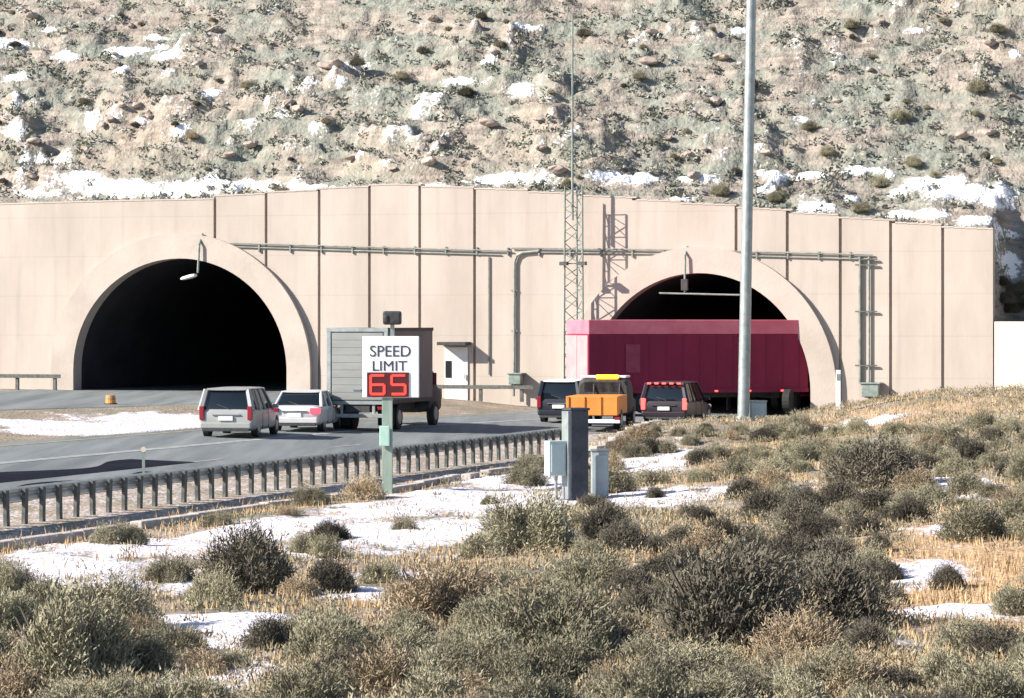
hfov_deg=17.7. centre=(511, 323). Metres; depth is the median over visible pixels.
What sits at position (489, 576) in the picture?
sagebrush
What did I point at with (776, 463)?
sagebrush
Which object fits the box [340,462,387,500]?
sagebrush
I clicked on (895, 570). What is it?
sagebrush
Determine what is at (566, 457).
equipment pillar
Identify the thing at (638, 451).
sagebrush
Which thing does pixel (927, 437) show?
sagebrush
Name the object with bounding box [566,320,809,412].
red semi truck
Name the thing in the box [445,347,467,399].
door
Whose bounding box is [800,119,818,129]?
hill shrub
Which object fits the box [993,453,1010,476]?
sagebrush
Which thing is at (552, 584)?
sagebrush
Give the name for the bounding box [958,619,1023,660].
sagebrush
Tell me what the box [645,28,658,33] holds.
boulder
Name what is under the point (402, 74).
hill shrub
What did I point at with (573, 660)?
sagebrush
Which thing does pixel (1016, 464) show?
sagebrush
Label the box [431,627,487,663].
sagebrush
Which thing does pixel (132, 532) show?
sagebrush
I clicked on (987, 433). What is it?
sagebrush
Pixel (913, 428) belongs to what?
sagebrush
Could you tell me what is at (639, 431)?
sagebrush
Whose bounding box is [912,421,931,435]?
sagebrush
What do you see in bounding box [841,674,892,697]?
sagebrush
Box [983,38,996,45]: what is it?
boulder
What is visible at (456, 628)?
sagebrush
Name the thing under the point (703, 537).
sagebrush
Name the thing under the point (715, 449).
sagebrush
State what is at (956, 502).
sagebrush
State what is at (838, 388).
marker post
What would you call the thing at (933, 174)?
hill shrub
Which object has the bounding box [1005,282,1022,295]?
hill shrub
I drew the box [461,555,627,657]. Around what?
sagebrush
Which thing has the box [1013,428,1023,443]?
sagebrush
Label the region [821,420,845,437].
sagebrush
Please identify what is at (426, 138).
boulder
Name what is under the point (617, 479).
sagebrush
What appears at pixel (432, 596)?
sagebrush
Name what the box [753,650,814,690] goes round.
sagebrush
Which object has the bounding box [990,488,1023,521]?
sagebrush
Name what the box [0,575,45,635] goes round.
sagebrush
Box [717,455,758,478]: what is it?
sagebrush
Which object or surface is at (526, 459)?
sagebrush
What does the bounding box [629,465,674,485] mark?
sagebrush
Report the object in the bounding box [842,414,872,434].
sagebrush
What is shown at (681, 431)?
sagebrush
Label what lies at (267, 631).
sagebrush
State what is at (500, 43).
hill shrub
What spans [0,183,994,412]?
tunnel portal
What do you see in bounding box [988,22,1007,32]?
hill shrub
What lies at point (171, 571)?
sagebrush
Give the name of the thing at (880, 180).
hill shrub
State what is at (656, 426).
sagebrush
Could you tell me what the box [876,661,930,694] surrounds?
sagebrush
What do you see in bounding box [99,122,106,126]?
boulder
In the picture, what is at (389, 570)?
sagebrush
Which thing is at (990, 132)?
boulder
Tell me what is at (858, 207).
hill shrub
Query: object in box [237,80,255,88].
hill shrub
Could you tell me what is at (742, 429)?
sagebrush
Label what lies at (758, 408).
utility cabinet
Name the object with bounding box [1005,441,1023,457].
sagebrush
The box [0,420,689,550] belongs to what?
kerb
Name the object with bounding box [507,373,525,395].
valve box
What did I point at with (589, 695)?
sagebrush
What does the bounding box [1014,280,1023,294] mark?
hill shrub
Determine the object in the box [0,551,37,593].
sagebrush
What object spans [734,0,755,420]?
light pole
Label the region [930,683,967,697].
sagebrush
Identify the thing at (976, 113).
hill shrub
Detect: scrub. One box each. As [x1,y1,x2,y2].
[0,0,1023,280]
[0,383,1023,697]
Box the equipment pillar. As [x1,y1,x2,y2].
[544,407,589,500]
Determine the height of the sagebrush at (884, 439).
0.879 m
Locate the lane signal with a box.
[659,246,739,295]
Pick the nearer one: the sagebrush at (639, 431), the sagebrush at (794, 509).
the sagebrush at (794, 509)
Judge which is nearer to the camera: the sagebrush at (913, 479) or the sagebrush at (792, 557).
the sagebrush at (792, 557)
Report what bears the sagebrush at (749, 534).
on the ground at (42, 425)
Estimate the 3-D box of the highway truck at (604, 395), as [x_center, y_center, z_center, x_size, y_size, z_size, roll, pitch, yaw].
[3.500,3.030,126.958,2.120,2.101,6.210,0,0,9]
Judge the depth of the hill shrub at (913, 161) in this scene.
148.57 m
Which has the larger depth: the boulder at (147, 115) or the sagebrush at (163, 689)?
the boulder at (147, 115)
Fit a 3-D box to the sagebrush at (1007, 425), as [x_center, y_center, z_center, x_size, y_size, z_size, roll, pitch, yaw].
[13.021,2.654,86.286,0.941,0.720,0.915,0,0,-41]
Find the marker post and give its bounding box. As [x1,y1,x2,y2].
[836,370,840,408]
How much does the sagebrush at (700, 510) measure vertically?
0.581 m
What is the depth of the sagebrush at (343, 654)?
38.50 m
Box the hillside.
[0,0,1023,321]
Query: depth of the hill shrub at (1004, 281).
142.62 m
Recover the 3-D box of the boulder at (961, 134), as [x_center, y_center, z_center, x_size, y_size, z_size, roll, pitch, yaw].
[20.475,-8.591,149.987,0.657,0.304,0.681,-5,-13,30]
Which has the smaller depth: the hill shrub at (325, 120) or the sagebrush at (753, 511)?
the sagebrush at (753, 511)
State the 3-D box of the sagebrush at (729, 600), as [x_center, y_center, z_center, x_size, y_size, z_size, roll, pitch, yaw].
[3.045,3.536,43.722,2.382,1.860,2.534,0,0,-16]
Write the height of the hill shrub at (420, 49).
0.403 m
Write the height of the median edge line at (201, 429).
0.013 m
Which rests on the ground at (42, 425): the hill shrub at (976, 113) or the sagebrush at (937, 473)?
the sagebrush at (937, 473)
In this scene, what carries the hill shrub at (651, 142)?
on the hillside
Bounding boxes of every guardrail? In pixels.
[0,374,60,389]
[0,427,561,525]
[437,385,533,401]
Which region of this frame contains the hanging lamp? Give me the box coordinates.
[180,233,203,279]
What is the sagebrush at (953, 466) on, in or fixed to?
on the ground at (42, 425)
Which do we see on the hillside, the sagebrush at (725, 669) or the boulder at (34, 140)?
the boulder at (34, 140)
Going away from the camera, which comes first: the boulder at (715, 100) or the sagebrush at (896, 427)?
the sagebrush at (896, 427)
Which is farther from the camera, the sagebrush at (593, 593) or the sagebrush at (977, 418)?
the sagebrush at (977, 418)
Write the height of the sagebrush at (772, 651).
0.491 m
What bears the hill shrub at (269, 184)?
on the hillside
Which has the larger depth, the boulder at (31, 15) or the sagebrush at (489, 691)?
the boulder at (31, 15)
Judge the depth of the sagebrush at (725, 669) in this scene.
38.18 m
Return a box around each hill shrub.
[0,177,7,182]
[8,40,21,46]
[77,96,89,103]
[130,121,139,126]
[185,129,198,138]
[208,17,216,21]
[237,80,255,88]
[267,182,277,188]
[275,184,291,190]
[321,117,331,123]
[349,56,366,65]
[395,68,408,78]
[416,45,429,52]
[457,85,476,95]
[475,12,487,18]
[493,39,508,46]
[560,176,574,187]
[576,27,591,35]
[633,69,646,79]
[649,137,660,144]
[669,152,677,157]
[709,181,730,195]
[731,166,741,173]
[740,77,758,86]
[766,188,788,201]
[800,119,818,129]
[819,144,835,155]
[844,16,860,28]
[848,201,873,212]
[867,53,876,57]
[867,174,891,186]
[888,108,911,119]
[902,97,911,102]
[905,154,922,166]
[928,171,942,177]
[937,16,949,21]
[964,77,988,91]
[969,108,980,115]
[980,151,990,157]
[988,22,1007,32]
[992,156,1001,163]
[999,275,1011,286]
[999,290,1018,304]
[1004,304,1020,312]
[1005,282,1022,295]
[1011,294,1023,308]
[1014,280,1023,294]
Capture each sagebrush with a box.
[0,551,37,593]
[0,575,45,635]
[0,585,14,602]
[0,625,18,657]
[0,646,55,697]
[0,656,29,675]
[14,558,150,683]
[17,568,66,609]
[30,666,126,697]
[36,679,68,697]
[64,554,166,625]
[87,520,124,544]
[90,665,135,697]
[104,515,150,544]
[113,596,178,642]
[115,619,182,678]
[119,667,139,689]
[123,663,198,697]
[140,613,212,657]
[142,549,202,583]
[167,631,229,675]
[179,660,236,697]
[181,557,245,607]
[185,515,300,595]
[197,507,238,527]
[209,642,251,668]
[230,683,272,697]
[237,610,297,650]
[251,645,364,697]
[274,500,300,515]
[275,571,325,597]
[278,598,372,664]
[282,602,325,637]
[284,527,317,554]
[288,479,330,506]
[303,552,361,592]
[304,596,371,640]
[308,517,353,541]
[308,528,348,557]
[311,636,376,678]
[313,664,361,696]
[332,616,432,697]
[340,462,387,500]
[355,555,402,583]
[359,614,441,658]
[373,546,505,622]
[378,575,408,598]
[384,598,434,639]
[387,644,471,697]
[389,516,419,529]
[405,631,484,675]
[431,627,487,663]
[434,614,482,648]
[437,551,504,592]
[440,660,498,691]
[440,676,493,697]
[441,649,501,682]
[445,581,517,627]
[453,521,510,559]
[459,618,525,664]
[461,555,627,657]
[471,479,583,551]
[477,631,546,686]
[480,494,499,504]
[480,684,505,696]
[481,660,584,697]
[491,568,556,604]
[495,561,535,587]
[500,461,551,486]
[510,450,543,472]
[515,607,624,690]
[525,575,566,595]
[539,557,567,582]
[553,539,630,590]
[555,577,611,606]
[557,555,581,567]
[563,507,585,526]
[567,531,588,551]
[567,531,607,557]
[568,687,596,697]
[574,492,611,509]
[576,549,630,574]
[577,650,626,689]
[578,494,635,539]
[578,665,617,697]
[587,633,626,659]
[588,444,627,469]
[588,462,641,493]
[590,605,619,632]
[591,599,629,617]
[594,514,645,553]
[595,579,623,599]
[597,645,701,697]
[602,560,661,593]
[603,427,639,453]
[606,619,662,644]
[607,622,691,668]
[609,610,646,628]
[610,579,669,621]
[610,596,639,614]
[617,440,653,458]
[619,422,657,440]
[623,645,717,688]
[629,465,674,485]
[633,547,689,584]
[635,435,663,452]
[639,632,761,672]
[640,531,671,553]
[641,562,701,596]
[643,485,665,497]
[650,520,824,652]
[651,422,662,434]
[656,436,678,453]
[660,522,699,544]
[660,540,706,570]
[668,425,687,436]
[676,502,696,517]
[676,660,753,697]
[678,430,701,444]
[681,447,704,459]
[682,514,734,550]
[683,464,717,482]
[684,445,715,465]
[685,502,719,524]
[688,424,717,436]
[690,667,723,687]
[695,512,746,541]
[697,454,727,475]
[698,422,714,429]
[701,651,751,679]
[702,441,735,459]
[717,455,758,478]
[719,668,781,697]
[720,523,775,561]
[722,452,751,466]
[723,426,741,439]
[724,549,773,577]
[725,422,750,434]
[725,474,764,498]
[726,660,774,680]
[733,442,754,456]
[736,484,790,515]
[743,507,771,522]
[745,456,794,489]
[746,443,772,455]
[746,523,768,535]
[747,423,780,443]
[747,445,773,461]
[747,451,791,477]
[747,585,857,656]
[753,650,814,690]
[754,634,801,669]
[760,524,817,560]
[761,417,798,438]
[761,549,801,568]
[764,475,797,500]
[765,497,831,527]
[765,555,820,589]
[765,655,833,697]
[768,448,809,466]
[768,513,790,536]
[773,435,806,455]
[774,634,832,672]
[775,420,813,442]
[781,407,813,428]
[783,437,823,461]
[783,510,832,542]
[784,479,827,513]
[785,538,909,631]
[789,458,816,472]
[792,635,878,696]
[799,545,835,565]
[801,420,826,436]
[801,430,833,452]
[810,510,847,530]
[810,529,860,565]
[814,525,849,541]
[814,640,892,696]
[816,437,856,464]
[816,637,867,666]
[818,428,931,488]
[820,474,860,506]
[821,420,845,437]
[827,496,866,520]
[837,432,864,448]
[840,509,891,537]
[841,614,897,650]
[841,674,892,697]
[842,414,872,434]
[842,536,890,565]
[844,552,892,586]
[847,484,899,512]
[862,529,893,551]
[867,580,909,604]
[871,502,896,523]
[872,431,909,450]
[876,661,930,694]
[877,418,909,434]
[877,558,906,579]
[884,483,938,510]
[885,492,933,525]
[886,687,938,697]
[888,455,939,492]
[898,442,928,458]
[908,421,919,433]
[910,634,975,690]
[911,424,951,447]
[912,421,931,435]
[913,475,950,506]
[914,448,938,468]
[916,437,943,453]
[919,425,945,435]
[923,608,993,651]
[928,560,966,589]
[929,647,1023,697]
[930,418,969,442]
[930,492,1007,542]
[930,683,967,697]
[932,462,946,476]
[933,441,963,465]
[939,450,980,476]
[943,434,974,448]
[944,463,986,497]
[945,494,970,508]
[951,434,992,462]
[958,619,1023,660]
[962,405,997,431]
[972,434,988,452]
[974,425,1006,440]
[974,649,1021,679]
[975,448,1006,468]
[975,478,1007,497]
[983,480,1023,505]
[987,577,1023,615]
[988,435,1013,451]
[990,412,1023,435]
[990,432,1008,443]
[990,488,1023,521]
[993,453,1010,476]
[1000,510,1023,540]
[1002,632,1023,663]
[1003,444,1023,480]
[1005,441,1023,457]
[1005,650,1023,681]
[1009,657,1023,694]
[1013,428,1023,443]
[1013,482,1023,493]
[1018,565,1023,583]
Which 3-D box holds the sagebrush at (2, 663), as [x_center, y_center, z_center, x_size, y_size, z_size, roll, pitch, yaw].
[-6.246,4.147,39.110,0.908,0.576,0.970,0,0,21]
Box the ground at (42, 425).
[0,389,1023,697]
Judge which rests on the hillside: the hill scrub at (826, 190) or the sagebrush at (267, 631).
the hill scrub at (826, 190)
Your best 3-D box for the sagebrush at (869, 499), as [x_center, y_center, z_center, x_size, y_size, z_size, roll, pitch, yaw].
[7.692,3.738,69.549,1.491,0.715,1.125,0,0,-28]
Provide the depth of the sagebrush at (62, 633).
40.05 m
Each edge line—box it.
[0,418,551,463]
[2,411,530,445]
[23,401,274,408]
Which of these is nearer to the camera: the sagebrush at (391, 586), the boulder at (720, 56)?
the sagebrush at (391, 586)
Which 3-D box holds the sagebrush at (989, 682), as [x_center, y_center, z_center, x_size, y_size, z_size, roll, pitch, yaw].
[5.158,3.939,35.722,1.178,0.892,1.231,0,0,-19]
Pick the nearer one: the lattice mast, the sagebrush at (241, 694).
the sagebrush at (241, 694)
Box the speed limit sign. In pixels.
[362,311,418,494]
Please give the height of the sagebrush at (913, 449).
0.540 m
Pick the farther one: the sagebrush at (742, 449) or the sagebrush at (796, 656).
the sagebrush at (742, 449)
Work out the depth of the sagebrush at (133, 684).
38.40 m
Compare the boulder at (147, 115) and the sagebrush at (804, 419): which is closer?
the sagebrush at (804, 419)
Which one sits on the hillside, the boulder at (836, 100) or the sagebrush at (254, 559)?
the boulder at (836, 100)
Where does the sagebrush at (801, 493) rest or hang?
on the ground at (42, 425)
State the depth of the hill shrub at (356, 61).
159.99 m
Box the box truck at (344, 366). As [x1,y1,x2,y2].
[326,328,440,429]
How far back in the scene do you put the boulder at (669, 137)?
152.05 m
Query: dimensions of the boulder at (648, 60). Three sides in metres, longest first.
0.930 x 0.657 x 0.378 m
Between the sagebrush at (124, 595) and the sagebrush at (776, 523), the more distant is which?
the sagebrush at (776, 523)
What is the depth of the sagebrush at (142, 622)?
43.88 m
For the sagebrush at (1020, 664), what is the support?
on the ground at (42, 425)
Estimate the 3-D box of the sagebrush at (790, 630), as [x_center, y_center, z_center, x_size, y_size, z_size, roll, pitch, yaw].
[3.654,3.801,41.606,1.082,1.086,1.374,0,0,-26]
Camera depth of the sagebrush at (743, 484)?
75.79 m
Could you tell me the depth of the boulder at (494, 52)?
158.35 m
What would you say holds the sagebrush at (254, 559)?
on the ground at (42, 425)
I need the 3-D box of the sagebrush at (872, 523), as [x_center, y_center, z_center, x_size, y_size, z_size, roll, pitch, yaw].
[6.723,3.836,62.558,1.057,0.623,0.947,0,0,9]
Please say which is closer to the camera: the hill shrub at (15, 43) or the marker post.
the marker post
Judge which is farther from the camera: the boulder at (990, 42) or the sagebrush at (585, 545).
the boulder at (990, 42)
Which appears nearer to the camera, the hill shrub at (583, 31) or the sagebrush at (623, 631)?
the sagebrush at (623, 631)
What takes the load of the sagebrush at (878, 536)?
on the ground at (42, 425)
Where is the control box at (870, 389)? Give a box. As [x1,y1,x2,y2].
[860,382,882,397]
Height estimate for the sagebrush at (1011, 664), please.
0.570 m
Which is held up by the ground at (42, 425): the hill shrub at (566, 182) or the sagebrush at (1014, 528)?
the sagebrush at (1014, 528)
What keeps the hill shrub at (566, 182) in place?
on the hillside
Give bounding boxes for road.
[0,380,286,409]
[0,396,809,503]
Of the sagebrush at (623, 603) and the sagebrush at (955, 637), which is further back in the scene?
the sagebrush at (623, 603)
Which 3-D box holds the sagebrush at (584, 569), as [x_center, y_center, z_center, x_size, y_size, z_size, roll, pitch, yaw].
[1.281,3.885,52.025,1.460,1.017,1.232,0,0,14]
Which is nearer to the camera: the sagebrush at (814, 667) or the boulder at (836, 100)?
the sagebrush at (814, 667)
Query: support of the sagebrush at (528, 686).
on the ground at (42, 425)
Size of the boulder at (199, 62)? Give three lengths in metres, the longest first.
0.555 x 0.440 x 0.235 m
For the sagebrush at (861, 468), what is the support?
on the ground at (42, 425)
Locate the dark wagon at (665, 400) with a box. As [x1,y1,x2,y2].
[640,381,710,420]
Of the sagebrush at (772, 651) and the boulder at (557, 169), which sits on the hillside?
the boulder at (557, 169)
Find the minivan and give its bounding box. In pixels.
[197,387,278,436]
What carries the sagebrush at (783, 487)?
on the ground at (42, 425)
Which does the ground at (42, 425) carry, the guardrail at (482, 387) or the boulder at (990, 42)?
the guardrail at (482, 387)
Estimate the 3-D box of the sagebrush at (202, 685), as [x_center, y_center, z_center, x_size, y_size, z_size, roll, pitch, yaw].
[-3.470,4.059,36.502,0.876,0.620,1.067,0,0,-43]
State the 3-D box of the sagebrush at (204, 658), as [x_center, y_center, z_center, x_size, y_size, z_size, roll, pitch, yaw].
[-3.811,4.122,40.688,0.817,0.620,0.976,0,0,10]
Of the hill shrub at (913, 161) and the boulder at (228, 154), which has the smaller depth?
the hill shrub at (913, 161)
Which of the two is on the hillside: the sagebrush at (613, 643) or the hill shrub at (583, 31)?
the hill shrub at (583, 31)
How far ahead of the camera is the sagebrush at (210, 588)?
49.80 m
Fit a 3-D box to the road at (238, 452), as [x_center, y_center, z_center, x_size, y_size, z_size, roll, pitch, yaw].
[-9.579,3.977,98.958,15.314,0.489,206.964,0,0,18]
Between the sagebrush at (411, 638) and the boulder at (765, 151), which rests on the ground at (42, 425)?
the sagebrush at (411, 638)
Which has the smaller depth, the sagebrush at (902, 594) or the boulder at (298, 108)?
the sagebrush at (902, 594)
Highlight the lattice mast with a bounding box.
[559,14,586,378]
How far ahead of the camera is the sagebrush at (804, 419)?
105.84 m
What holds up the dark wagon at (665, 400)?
on the road at (238, 452)
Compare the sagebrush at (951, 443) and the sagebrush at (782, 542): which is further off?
the sagebrush at (951, 443)
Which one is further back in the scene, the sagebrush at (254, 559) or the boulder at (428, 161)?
the boulder at (428, 161)
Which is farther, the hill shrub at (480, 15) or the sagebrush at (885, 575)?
the hill shrub at (480, 15)
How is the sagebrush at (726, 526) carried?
on the ground at (42, 425)
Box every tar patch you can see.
[0,459,190,481]
[17,471,147,486]
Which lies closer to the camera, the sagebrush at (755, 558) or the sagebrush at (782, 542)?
the sagebrush at (755, 558)
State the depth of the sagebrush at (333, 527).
64.37 m
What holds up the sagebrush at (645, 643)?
on the ground at (42, 425)
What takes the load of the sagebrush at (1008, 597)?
on the ground at (42, 425)
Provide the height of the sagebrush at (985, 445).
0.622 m
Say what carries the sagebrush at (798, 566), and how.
on the ground at (42, 425)
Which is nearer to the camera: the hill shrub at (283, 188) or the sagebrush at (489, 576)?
the sagebrush at (489, 576)
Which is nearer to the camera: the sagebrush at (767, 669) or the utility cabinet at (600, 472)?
the sagebrush at (767, 669)
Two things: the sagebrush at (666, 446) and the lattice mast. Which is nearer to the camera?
the sagebrush at (666, 446)
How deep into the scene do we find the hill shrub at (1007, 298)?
142.25 m
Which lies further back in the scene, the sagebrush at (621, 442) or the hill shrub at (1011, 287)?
the hill shrub at (1011, 287)
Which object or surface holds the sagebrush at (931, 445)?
on the ground at (42, 425)
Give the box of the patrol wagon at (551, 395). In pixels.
[536,379,601,421]
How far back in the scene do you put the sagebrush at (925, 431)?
90.84 m
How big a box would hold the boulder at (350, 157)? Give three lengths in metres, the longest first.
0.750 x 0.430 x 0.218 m
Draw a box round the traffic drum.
[104,395,116,403]
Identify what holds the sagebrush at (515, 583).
on the ground at (42, 425)
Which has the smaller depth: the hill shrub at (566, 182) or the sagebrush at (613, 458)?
the sagebrush at (613, 458)
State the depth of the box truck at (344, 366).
119.18 m
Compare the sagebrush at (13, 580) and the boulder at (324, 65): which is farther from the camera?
the boulder at (324, 65)
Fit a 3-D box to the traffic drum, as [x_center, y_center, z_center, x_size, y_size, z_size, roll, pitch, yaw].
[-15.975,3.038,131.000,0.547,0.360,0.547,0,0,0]
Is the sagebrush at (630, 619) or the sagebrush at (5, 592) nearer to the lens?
the sagebrush at (630, 619)
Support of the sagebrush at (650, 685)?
on the ground at (42, 425)
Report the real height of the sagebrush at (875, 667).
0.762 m
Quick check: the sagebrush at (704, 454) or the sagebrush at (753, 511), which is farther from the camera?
the sagebrush at (704, 454)
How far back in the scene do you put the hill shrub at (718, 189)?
147.12 m
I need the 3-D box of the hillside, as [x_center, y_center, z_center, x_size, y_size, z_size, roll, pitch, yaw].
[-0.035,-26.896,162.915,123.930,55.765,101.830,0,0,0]
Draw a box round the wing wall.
[994,322,1023,389]
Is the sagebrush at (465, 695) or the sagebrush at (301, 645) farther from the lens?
the sagebrush at (301, 645)
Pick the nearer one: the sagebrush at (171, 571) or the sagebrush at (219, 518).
the sagebrush at (171, 571)
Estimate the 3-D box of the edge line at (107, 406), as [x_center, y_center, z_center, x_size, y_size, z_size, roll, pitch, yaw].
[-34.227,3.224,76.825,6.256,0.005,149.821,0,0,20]
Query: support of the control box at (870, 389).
attached to the tunnel portal
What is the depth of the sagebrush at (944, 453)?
80.07 m
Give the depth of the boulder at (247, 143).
156.34 m
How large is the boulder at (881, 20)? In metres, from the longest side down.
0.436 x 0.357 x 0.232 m
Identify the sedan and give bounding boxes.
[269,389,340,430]
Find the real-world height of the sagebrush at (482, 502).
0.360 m
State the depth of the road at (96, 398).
142.77 m
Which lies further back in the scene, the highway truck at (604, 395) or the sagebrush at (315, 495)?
the highway truck at (604, 395)
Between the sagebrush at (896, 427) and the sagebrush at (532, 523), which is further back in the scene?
the sagebrush at (896, 427)
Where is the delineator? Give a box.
[141,447,145,492]
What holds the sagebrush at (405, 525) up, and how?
on the ground at (42, 425)
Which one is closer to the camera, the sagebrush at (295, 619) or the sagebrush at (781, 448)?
the sagebrush at (295, 619)
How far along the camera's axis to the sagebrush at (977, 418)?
89.95 m
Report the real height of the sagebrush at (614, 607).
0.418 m
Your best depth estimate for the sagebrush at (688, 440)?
103.51 m
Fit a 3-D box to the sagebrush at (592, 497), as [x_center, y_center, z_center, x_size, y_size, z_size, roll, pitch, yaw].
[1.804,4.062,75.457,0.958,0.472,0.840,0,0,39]
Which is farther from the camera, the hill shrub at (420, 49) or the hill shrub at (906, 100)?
the hill shrub at (420, 49)
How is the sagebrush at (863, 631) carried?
on the ground at (42, 425)
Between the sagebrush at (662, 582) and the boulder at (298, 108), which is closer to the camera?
the sagebrush at (662, 582)
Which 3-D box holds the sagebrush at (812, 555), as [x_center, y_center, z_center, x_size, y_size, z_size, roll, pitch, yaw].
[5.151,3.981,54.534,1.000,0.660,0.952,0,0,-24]
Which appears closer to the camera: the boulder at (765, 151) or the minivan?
the minivan
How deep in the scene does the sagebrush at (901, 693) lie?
35.53 m
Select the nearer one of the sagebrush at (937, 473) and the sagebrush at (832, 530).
the sagebrush at (832, 530)
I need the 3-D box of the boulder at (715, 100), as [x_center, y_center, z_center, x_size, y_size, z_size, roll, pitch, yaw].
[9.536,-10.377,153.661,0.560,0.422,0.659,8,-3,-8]
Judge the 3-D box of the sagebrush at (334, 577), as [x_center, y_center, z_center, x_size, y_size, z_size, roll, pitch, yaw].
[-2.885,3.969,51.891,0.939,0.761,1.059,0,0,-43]
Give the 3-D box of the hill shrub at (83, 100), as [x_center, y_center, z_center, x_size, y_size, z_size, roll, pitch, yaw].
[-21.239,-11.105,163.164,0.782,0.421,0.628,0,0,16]
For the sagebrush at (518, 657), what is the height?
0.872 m
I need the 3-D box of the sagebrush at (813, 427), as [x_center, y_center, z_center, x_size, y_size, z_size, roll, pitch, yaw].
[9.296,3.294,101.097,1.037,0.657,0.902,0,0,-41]
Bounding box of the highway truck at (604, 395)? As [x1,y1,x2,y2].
[566,375,635,430]
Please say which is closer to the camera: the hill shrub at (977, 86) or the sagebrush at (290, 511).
the sagebrush at (290, 511)
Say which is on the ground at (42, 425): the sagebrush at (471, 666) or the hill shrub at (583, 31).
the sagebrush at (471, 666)
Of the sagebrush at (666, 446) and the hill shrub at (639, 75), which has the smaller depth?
the sagebrush at (666, 446)
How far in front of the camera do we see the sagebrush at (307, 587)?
51.08 m
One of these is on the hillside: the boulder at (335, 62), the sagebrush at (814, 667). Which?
the boulder at (335, 62)
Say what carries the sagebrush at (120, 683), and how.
on the ground at (42, 425)
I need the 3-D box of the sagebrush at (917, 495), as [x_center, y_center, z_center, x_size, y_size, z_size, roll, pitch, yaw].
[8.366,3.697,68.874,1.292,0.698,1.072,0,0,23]
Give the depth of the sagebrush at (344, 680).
35.93 m
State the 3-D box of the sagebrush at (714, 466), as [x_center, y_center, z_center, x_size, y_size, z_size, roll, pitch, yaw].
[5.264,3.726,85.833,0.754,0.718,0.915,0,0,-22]
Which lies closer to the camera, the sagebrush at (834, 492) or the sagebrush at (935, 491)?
the sagebrush at (935, 491)
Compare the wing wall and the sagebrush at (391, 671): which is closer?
the sagebrush at (391, 671)
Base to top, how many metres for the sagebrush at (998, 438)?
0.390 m
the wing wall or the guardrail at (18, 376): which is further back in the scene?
the guardrail at (18, 376)
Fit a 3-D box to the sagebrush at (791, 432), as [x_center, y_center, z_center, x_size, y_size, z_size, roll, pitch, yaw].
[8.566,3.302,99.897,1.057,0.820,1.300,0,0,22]
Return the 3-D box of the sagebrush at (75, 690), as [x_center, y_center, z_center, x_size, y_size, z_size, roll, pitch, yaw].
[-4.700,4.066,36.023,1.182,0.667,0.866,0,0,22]
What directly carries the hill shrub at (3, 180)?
on the hillside
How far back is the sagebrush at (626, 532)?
60.60 m
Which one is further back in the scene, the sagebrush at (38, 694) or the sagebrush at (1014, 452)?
the sagebrush at (1014, 452)
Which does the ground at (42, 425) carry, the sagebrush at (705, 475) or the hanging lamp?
the sagebrush at (705, 475)
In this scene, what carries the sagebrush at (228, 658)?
on the ground at (42, 425)
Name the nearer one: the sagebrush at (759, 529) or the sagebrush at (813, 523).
the sagebrush at (813, 523)
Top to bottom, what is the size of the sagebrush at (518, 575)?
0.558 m
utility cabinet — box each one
[590,449,608,498]
[749,400,766,420]
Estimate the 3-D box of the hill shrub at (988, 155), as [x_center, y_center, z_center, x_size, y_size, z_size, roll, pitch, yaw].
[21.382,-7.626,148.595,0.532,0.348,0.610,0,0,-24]
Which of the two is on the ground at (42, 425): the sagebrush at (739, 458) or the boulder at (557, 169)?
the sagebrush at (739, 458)
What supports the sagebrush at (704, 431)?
on the ground at (42, 425)
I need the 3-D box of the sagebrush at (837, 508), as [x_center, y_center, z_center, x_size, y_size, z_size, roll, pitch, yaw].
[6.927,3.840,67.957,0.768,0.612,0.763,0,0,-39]
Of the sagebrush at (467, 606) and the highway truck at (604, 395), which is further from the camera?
the highway truck at (604, 395)
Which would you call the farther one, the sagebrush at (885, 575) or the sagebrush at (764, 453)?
the sagebrush at (764, 453)
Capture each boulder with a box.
[24,172,36,177]
[25,11,38,18]
[26,137,41,142]
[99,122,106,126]
[105,116,115,121]
[117,102,125,106]
[132,102,142,108]
[144,113,152,117]
[194,60,203,65]
[206,26,222,31]
[221,151,235,157]
[243,140,254,147]
[247,140,258,146]
[283,99,294,105]
[292,105,304,112]
[316,61,333,68]
[330,59,343,65]
[344,155,354,160]
[421,156,436,165]
[423,136,430,140]
[427,15,437,20]
[479,118,498,126]
[489,50,499,54]
[533,117,544,121]
[534,144,547,149]
[548,165,567,173]
[639,57,657,63]
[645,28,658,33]
[663,135,672,139]
[680,151,694,158]
[687,171,701,179]
[710,96,721,105]
[712,53,729,59]
[760,149,771,154]
[832,98,840,102]
[876,18,885,22]
[933,49,941,53]
[954,131,968,138]
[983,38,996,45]
[984,129,996,134]
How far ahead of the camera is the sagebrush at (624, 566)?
53.73 m
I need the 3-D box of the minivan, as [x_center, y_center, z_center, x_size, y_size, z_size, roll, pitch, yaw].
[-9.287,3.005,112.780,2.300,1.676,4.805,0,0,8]
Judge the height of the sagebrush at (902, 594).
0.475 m
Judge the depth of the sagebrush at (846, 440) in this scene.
90.73 m
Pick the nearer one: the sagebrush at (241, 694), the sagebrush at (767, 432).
the sagebrush at (241, 694)

